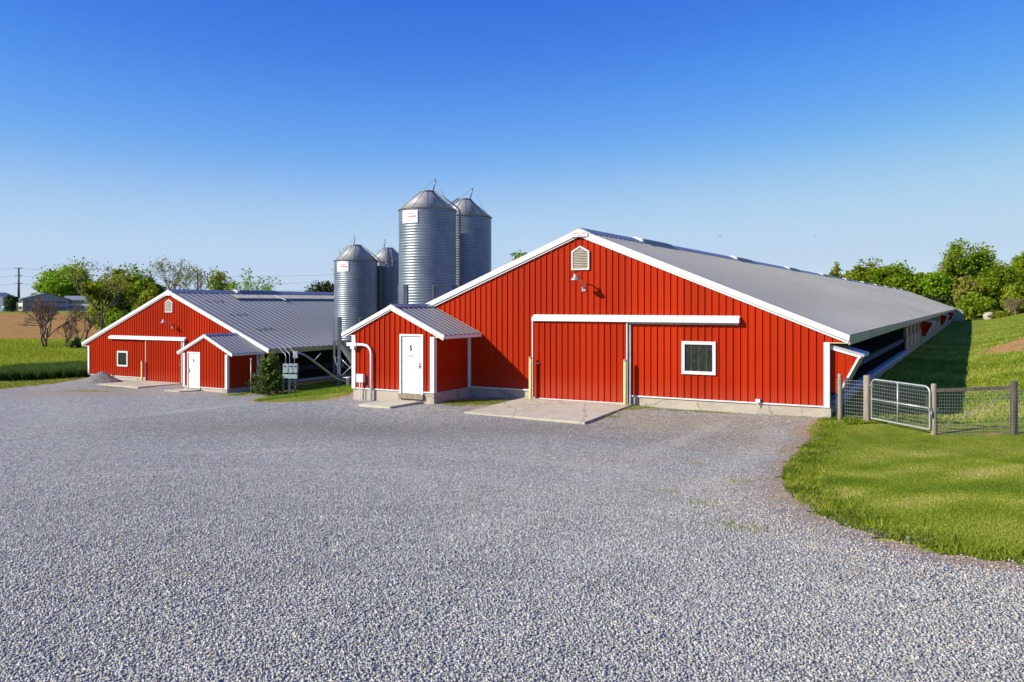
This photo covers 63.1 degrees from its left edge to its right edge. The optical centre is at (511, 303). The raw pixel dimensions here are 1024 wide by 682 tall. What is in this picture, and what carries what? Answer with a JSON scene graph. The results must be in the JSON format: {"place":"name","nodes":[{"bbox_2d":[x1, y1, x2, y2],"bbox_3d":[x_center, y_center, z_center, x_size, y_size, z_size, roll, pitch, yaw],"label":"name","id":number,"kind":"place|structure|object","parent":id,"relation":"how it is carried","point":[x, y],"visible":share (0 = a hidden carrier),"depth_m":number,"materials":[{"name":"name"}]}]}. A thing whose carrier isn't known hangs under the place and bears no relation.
{"place":"outdoors","nodes":[
{"label":"outdoors","id":0,"kind":"place"},
{"bbox_2d":[0,337,87,365],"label":"meadow grass","id":1,"kind":"structure","parent":0,"point":[22,350],"depth_m":84.51,"materials":[{"name":"plant"}]},
{"bbox_2d":[0,313,99,339],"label":"ploughed field","id":2,"kind":"structure","parent":0,"point":[10,326],"depth_m":171.58,"materials":[{"name":"soil"}]},
{"bbox_2d":[0,378,1023,681],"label":"gravel yard","id":3,"kind":"structure","parent":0,"point":[110,412],"depth_m":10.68,"materials":[{"name":"grey gravel"}]},
{"bbox_2d":[97,380,182,387],"bbox_3d":[-23.264,5.082,52.398,4.301,0.180,3.201,0,0,32],"label":"concrete apron","id":4,"kind":"object","parent":3,"relation":"on","point":[138,384],"visible":0.6,"depth_m":51.93,"materials":[{"name":"beige concrete"}]},
{"bbox_2d":[141,360,142,380],"bbox_3d":[-24.022,4.425,54.175,0.128,1.499,0.128,0,0,0],"label":"bollard","id":5,"kind":"object","parent":4,"relation":"on","point":[141,370],"visible":0.88,"depth_m":54.13,"materials":[{"name":"yellow metal"}]},
{"bbox_2d":[164,389,201,391],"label":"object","id":6,"kind":"structure","parent":3,"relation":"on","point":[180,390],"depth_m":47.99,"materials":[{"name":"concrete"}]},
{"bbox_2d":[359,399,421,408],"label":"concrete slab","id":7,"kind":"structure","parent":3,"relation":"on","point":[392,403],"depth_m":29.02,"materials":[{"name":"concrete"}]},
{"bbox_2d":[47,384,811,533],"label":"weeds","id":8,"kind":"object","parent":3,"relation":"on","point":[464,401],"visible":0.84,"depth_m":27.78,"materials":[{"name":"green plant"}]},
{"bbox_2d":[464,397,633,423],"bbox_3d":[1.294,3.533,27.581,4.322,0.325,3.851,0,0,31],"label":"concrete apron","id":9,"kind":"object","parent":3,"relation":"on","point":[571,411],"visible":0.7,"depth_m":27.13,"materials":[{"name":"beige concrete"}]},
{"bbox_2d":[529,356,531,398],"bbox_3d":[0.661,2.721,29.700,0.128,1.692,0.128,0,0,0],"label":"bollard","id":10,"kind":"object","parent":9,"relation":"on","point":[530,377],"visible":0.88,"depth_m":29.65,"materials":[{"name":"yellow metal"}]},
{"bbox_2d":[623,359,626,404],"bbox_3d":[3.791,2.700,27.962,0.128,1.689,0.128,0,0,0],"label":"bollard","id":11,"kind":"object","parent":9,"relation":"on","point":[624,381],"visible":0.93,"depth_m":27.91,"materials":[{"name":"yellow metal"}]},
{"bbox_2d":[0,309,1023,557],"bbox_3d":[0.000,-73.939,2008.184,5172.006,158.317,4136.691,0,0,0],"label":"ground","id":12,"kind":"structure","parent":0,"point":[974,327],"depth_m":21.67,"materials":[{"name":"green plant"}]},
{"bbox_2d":[0,292,16,310],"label":"farm building","id":13,"kind":"structure","parent":12,"relation":"on","point":[3,295],"depth_m":431.24,"materials":[{"name":"grey metal"}]},
{"bbox_2d":[5,294,18,311],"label":"leafy tree","id":14,"kind":"object","parent":12,"relation":"on","point":[10,302],"visible":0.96,"depth_m":419.05,"materials":[{"name":"green plant"}]},
{"bbox_2d":[15,267,22,308],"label":"power pole","id":15,"kind":"object","parent":12,"relation":"on","point":[18,283],"visible":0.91,"depth_m":619.62,"materials":[{"name":"brown wood"}]},
{"bbox_2d":[9,269,316,276],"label":"power cable","id":16,"kind":"object","parent":15,"relation":"attached to","point":[231,276],"visible":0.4,"depth_m":650.57,"materials":[{"name":"metal"}]},
{"bbox_2d":[18,293,69,310],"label":"farm building","id":17,"kind":"structure","parent":12,"relation":"on","point":[48,296],"depth_m":457.63,"materials":[{"name":"grey metal"}]},
{"bbox_2d":[0,376,87,388],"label":"mown strip grass","id":18,"kind":"structure","parent":12,"relation":"on","point":[15,383],"depth_m":53.55,"materials":[{"name":"green plant"}]},
{"bbox_2d":[0,359,88,381],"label":"tall crop","id":19,"kind":"object","parent":12,"relation":"on","point":[43,371],"visible":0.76,"depth_m":56.60,"materials":[{"name":"green plant"}]},
{"bbox_2d":[18,296,86,347],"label":"bare tree","id":20,"kind":"object","parent":12,"relation":"on","point":[47,310],"visible":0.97,"depth_m":94.55,"materials":[{"name":"brown plant"}]},
{"bbox_2d":[30,259,97,296],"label":"leafy tree","id":21,"kind":"object","parent":12,"relation":"on","point":[53,283],"visible":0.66,"depth_m":492.63,"materials":[{"name":"green plant"}]},
{"bbox_2d":[54,322,82,346],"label":"bare tree","id":22,"kind":"object","parent":12,"relation":"on","point":[71,326],"visible":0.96,"depth_m":95.49,"materials":[{"name":"brown plant"}]},
{"bbox_2d":[69,336,82,348],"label":"bush","id":23,"kind":"object","parent":12,"relation":"on","point":[76,342],"visible":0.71,"depth_m":91.69,"materials":[{"name":"green plant"}]},
{"bbox_2d":[64,296,90,310],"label":"farm building","id":24,"kind":"structure","parent":12,"relation":"on","point":[75,299],"depth_m":465.97,"materials":[{"name":"grey metal"}]},
{"bbox_2d":[67,312,98,347],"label":"sparse tree","id":25,"kind":"object","parent":12,"relation":"on","point":[90,325],"visible":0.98,"depth_m":93.01,"materials":[{"name":"brown plant"}]},
{"bbox_2d":[59,255,141,330],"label":"sparse tree","id":26,"kind":"object","parent":12,"relation":"on","point":[119,282],"visible":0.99,"depth_m":93.11,"materials":[{"name":"green plant"}]},
{"bbox_2d":[81,371,122,382],"bbox_3d":[-26.563,4.782,54.000,3.200,0.816,2.200,0,0,0],"label":"gravel pile","id":27,"kind":"object","parent":12,"relation":"on","point":[101,377],"visible":0.69,"depth_m":53.52,"materials":[{"name":"grey gravel"}]},
{"bbox_2d":[77,274,137,330],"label":"leafy tree","id":28,"kind":"object","parent":12,"relation":"on","point":[93,290],"visible":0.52,"depth_m":116.05,"materials":[{"name":"green plant"}]},
{"bbox_2d":[103,307,128,327],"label":"thicket","id":29,"kind":"object","parent":12,"relation":"on","point":[115,314],"visible":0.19,"depth_m":99.99,"materials":[{"name":"green plant"}]},
{"bbox_2d":[108,263,167,312],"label":"leafy tree","id":30,"kind":"object","parent":12,"relation":"on","point":[140,284],"visible":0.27,"depth_m":121.39,"materials":[{"name":"green plant"}]},
{"bbox_2d":[131,282,158,311],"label":"leafy tree","id":31,"kind":"object","parent":12,"relation":"on","point":[149,294],"visible":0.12,"depth_m":109.58,"materials":[{"name":"green plant"}]},
{"bbox_2d":[107,257,206,289],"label":"sparse tree","id":32,"kind":"object","parent":12,"relation":"on","point":[175,283],"visible":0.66,"depth_m":136.46,"materials":[{"name":"green plant"}]},
{"bbox_2d":[179,267,220,289],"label":"sparse tree","id":33,"kind":"object","parent":12,"relation":"on","point":[199,278],"visible":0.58,"depth_m":148.24,"materials":[{"name":"green plant"}]},
{"bbox_2d":[81,289,350,386],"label":"barn","id":34,"kind":"structure","parent":12,"relation":"on","point":[156,334],"depth_m":54.20,"materials":[{"name":"red metal"}]},
{"bbox_2d":[117,351,127,366],"bbox_3d":[-25.916,3.660,55.585,1.080,1.020,0.115,0,0,29],"label":"window","id":35,"kind":"structure","parent":34,"relation":"in","point":[122,356],"depth_m":55.56,"materials":[{"name":"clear glass"}]},
{"bbox_2d":[145,340,181,382],"bbox_3d":[-22.331,3.730,53.476,3.467,2.800,0.144,0,0,29],"label":"sliding door","id":36,"kind":"structure","parent":34,"relation":"in","point":[163,363],"depth_m":53.49,"materials":[{"name":"red metal"}]},
{"bbox_2d":[293,351,345,381],"bbox_3d":[-10.913,3.810,49.840,0.980,2.143,5.050,0,0,32],"label":"auger pipe","id":37,"kind":"object","parent":34,"relation":"attached to","point":[318,364],"visible":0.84,"depth_m":48.90,"materials":[{"name":"grey metal"}]},
{"bbox_2d":[206,266,230,289],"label":"leafy tree","id":38,"kind":"object","parent":12,"relation":"on","point":[219,279],"visible":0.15,"depth_m":149.56,"materials":[{"name":"green plant"}]},
{"bbox_2d":[177,333,264,392],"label":"entry shed","id":39,"kind":"structure","parent":12,"relation":"on","point":[217,362],"depth_m":48.29,"materials":[{"name":"red metal"}]},
{"bbox_2d":[187,352,200,388],"bbox_3d":[-18.554,3.870,48.693,1.060,2.120,0.131,0,0,29],"label":"door","id":40,"kind":"structure","parent":39,"relation":"in","point":[193,358],"depth_m":48.72,"materials":[{"name":"white paint"}]},
{"bbox_2d":[202,266,281,289],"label":"sparse tree","id":41,"kind":"object","parent":12,"relation":"on","point":[230,286],"visible":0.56,"depth_m":130.44,"materials":[{"name":"green plant"}]},
{"bbox_2d":[250,358,251,392],"bbox_3d":[-14.762,4.181,47.200,0.090,2.197,0.080,0,0,0],"label":"marker post","id":42,"kind":"object","parent":12,"relation":"on","point":[250,373],"visible":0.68,"depth_m":47.18,"materials":[{"name":"metal"}]},
{"bbox_2d":[248,351,290,394],"bbox_3d":[-13.606,3.942,46.655,2.514,2.641,2.466,0,0,-32],"label":"evergreen shrub","id":43,"kind":"object","parent":12,"relation":"on","point":[271,371],"visible":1,"depth_m":46.28,"materials":[{"name":"green plant"}]},
{"bbox_2d":[278,344,297,393],"bbox_3d":[-12.646,3.806,46.677,0.756,3.041,1.909,0,0,-39],"label":"electrical panel","id":44,"kind":"object","parent":12,"relation":"on","point":[289,368],"visible":0.98,"depth_m":46.10,"materials":[{"name":"grey paint"}]},
{"bbox_2d":[227,380,352,400],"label":"verge grass","id":45,"kind":"structure","parent":12,"relation":"on","point":[329,389],"depth_m":35.43,"materials":[{"name":"green plant"}]},
{"bbox_2d":[305,280,333,291],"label":"leafy tree","id":46,"kind":"object","parent":12,"relation":"on","point":[327,286],"visible":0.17,"depth_m":258.76,"materials":[{"name":"green plant"}]},
{"bbox_2d":[346,377,351,385],"bbox_3d":[-8.887,4.436,45.500,0.330,0.911,0.322,0,0,0],"label":"utility box","id":47,"kind":"object","parent":12,"relation":"on","point":[348,381],"visible":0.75,"depth_m":45.36,"materials":[{"name":"grey metal"}]},
{"bbox_2d":[333,236,380,385],"bbox_3d":[-9.773,0.386,52.600,3.020,9.330,2.780,0,0,0],"label":"feed bin","id":48,"kind":"object","parent":12,"relation":"on","point":[355,283],"visible":0.84,"depth_m":51.49,"materials":[{"name":"metal"}]},
{"bbox_2d":[374,239,398,311],"bbox_3d":[-8.202,0.412,55.107,2.894,9.351,2.986,0,0,0],"label":"feed bin","id":49,"kind":"object","parent":12,"relation":"on","point":[388,257],"visible":0.15,"depth_m":53.91,"materials":[{"name":"metal"}]},
{"bbox_2d":[341,304,481,403],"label":"entry shed","id":50,"kind":"structure","parent":12,"relation":"on","point":[394,356],"depth_m":30.06,"materials":[{"name":"red metal"}]},
{"bbox_2d":[399,334,423,394],"bbox_3d":[-3.558,2.140,29.600,1.020,2.120,0.132,0,0,29],"label":"door","id":51,"kind":"structure","parent":50,"relation":"in","point":[411,347],"depth_m":29.61,"materials":[{"name":"white paint"}]},
{"bbox_2d":[398,179,460,303],"bbox_3d":[-3.980,-1.219,40.000,3.046,9.500,2.827,0,0,0],"label":"feed bin","id":52,"kind":"object","parent":12,"relation":"on","point":[427,246],"visible":0.81,"depth_m":38.84,"materials":[{"name":"metal"}]},
{"bbox_2d":[450,188,491,286],"bbox_3d":[-2.511,-1.209,43.300,3.033,9.582,2.830,0,0,0],"label":"feed bin","id":53,"kind":"object","parent":12,"relation":"on","point":[475,241],"visible":0.34,"depth_m":42.09,"materials":[{"name":"metal"}]},
{"bbox_2d":[509,249,527,262],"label":"leafy tree","id":54,"kind":"object","parent":12,"relation":"on","point":[517,255],"visible":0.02,"depth_m":149.70,"materials":[{"name":"green plant"}]},
{"bbox_2d":[417,227,963,416],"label":"barn","id":55,"kind":"structure","parent":12,"relation":"on","point":[579,314],"depth_m":28.70,"materials":[{"name":"red metal"}]},
{"bbox_2d":[532,321,627,403],"bbox_3d":[2.310,2.000,29.023,3.630,2.800,0.144,0,0,29],"label":"sliding door","id":56,"kind":"structure","parent":55,"relation":"in","point":[575,361],"depth_m":29.00,"materials":[{"name":"red metal"}]},
{"bbox_2d":[681,341,715,374],"bbox_3d":[6.057,1.755,27.061,1.120,1.070,0.115,0,0,29],"label":"window","id":57,"kind":"structure","parent":55,"relation":"in","point":[697,357],"depth_m":27.05,"materials":[{"name":"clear glass"}]},
{"bbox_2d":[829,261,842,277],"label":"leafy tree","id":58,"kind":"object","parent":12,"relation":"on","point":[834,272],"visible":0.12,"depth_m":199.52,"materials":[{"name":"green plant"}]},
{"bbox_2d":[838,374,870,421],"bbox_3d":[10.047,2.916,24.608,0.208,1.661,1.056,0,0,-43],"label":"wire fence","id":59,"kind":"object","parent":12,"relation":"on","point":[866,395],"visible":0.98,"depth_m":24.31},
{"bbox_2d":[841,257,885,285],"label":"leafy tree","id":60,"kind":"object","parent":12,"relation":"on","point":[858,273],"visible":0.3,"depth_m":188.96,"materials":[{"name":"green plant"}]},
{"bbox_2d":[868,260,925,294],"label":"leafy tree","id":61,"kind":"object","parent":12,"relation":"on","point":[898,277],"visible":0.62,"depth_m":183.44,"materials":[{"name":"green plant"}]},
{"bbox_2d":[842,314,1023,424],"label":"bank grass","id":62,"kind":"structure","parent":12,"relation":"on","point":[952,408],"depth_m":35.37,"materials":[{"name":"green plant"}]},
{"bbox_2d":[918,268,953,303],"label":"leafy tree","id":63,"kind":"object","parent":12,"relation":"on","point":[939,282],"visible":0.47,"depth_m":178.00,"materials":[{"name":"green plant"}]},
{"bbox_2d":[925,291,955,307],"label":"leafy tree","id":64,"kind":"object","parent":12,"relation":"on","point":[948,300],"visible":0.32,"depth_m":176.19,"materials":[{"name":"green plant"}]},
{"bbox_2d":[936,252,975,275],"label":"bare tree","id":65,"kind":"object","parent":12,"relation":"on","point":[951,266],"visible":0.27,"depth_m":192.79,"materials":[{"name":"plant"}]},
{"bbox_2d":[937,238,981,291],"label":"leafy tree","id":66,"kind":"object","parent":12,"relation":"on","point":[965,264],"visible":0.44,"depth_m":192.98,"materials":[{"name":"green plant"}]},
{"bbox_2d":[952,275,983,318],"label":"leafy tree","id":67,"kind":"object","parent":12,"relation":"on","point":[964,287],"visible":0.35,"depth_m":171.26,"materials":[{"name":"green plant"}]},
{"bbox_2d":[956,291,984,319],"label":"leafy tree","id":68,"kind":"object","parent":12,"relation":"on","point":[965,304],"visible":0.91,"depth_m":159.17,"materials":[{"name":"green plant"}]},
{"bbox_2d":[931,380,1023,434],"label":"wire fence","id":69,"kind":"object","parent":12,"relation":"on","point":[1013,389],"visible":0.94,"depth_m":21.71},
{"bbox_2d":[868,379,937,429],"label":"gate","id":70,"kind":"structure","parent":69,"relation":"attached to","point":[928,403],"depth_m":23.18,"materials":[{"name":"metal"}]},
{"bbox_2d":[971,241,999,275],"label":"leafy tree","id":71,"kind":"object","parent":12,"relation":"on","point":[984,256],"visible":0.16,"depth_m":196.11,"materials":[{"name":"green plant"}]},
{"bbox_2d":[973,296,1000,315],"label":"leafy tree","id":72,"kind":"object","parent":12,"relation":"on","point":[990,305],"visible":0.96,"depth_m":156.99,"materials":[{"name":"green plant"}]},
{"bbox_2d":[983,312,992,319],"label":"boulder","id":73,"kind":"object","parent":12,"relation":"on","point":[985,315],"visible":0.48,"depth_m":156.64,"materials":[{"name":"white stone"}]},
{"bbox_2d":[973,259,1023,311],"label":"leafy tree","id":74,"kind":"object","parent":12,"relation":"on","point":[993,283],"visible":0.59,"depth_m":172.57,"materials":[{"name":"green plant"}]},
{"bbox_2d":[987,311,1009,318],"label":"bush","id":75,"kind":"object","parent":12,"relation":"on","point":[997,314],"visible":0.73,"depth_m":149.21,"materials":[{"name":"green plant"}]},
{"bbox_2d":[995,298,1023,315],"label":"brush","id":76,"kind":"object","parent":12,"relation":"on","point":[1018,303],"visible":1,"depth_m":149.35,"materials":[{"name":"brown plant"}]},
{"bbox_2d":[999,283,1023,310],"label":"leafy tree","id":77,"kind":"object","parent":12,"relation":"on","point":[1015,292],"visible":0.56,"depth_m":167.01,"materials":[{"name":"green plant"}]},
{"bbox_2d":[1007,250,1023,274],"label":"leafy tree","id":78,"kind":"object","parent":12,"relation":"on","point":[1018,262],"visible":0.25,"depth_m":180.14,"materials":[{"name":"green plant"}]},
{"bbox_2d":[1007,305,1023,314],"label":"bush","id":79,"kind":"object","parent":12,"relation":"on","point":[1020,310],"visible":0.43,"depth_m":151.19,"materials":[{"name":"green plant"}]},
{"bbox_2d":[0,0,1023,297],"label":"sky","id":80,"kind":"structure","parent":0,"point":[267,137],"materials":[{"name":"blue"}]},
{"bbox_2d":[780,410,1023,564],"bbox_3d":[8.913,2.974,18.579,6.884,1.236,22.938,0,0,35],"label":"lawn grass","id":81,"kind":"structure","parent":0,"point":[993,512],"depth_m":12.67,"materials":[{"name":"green plant"}]}
]}

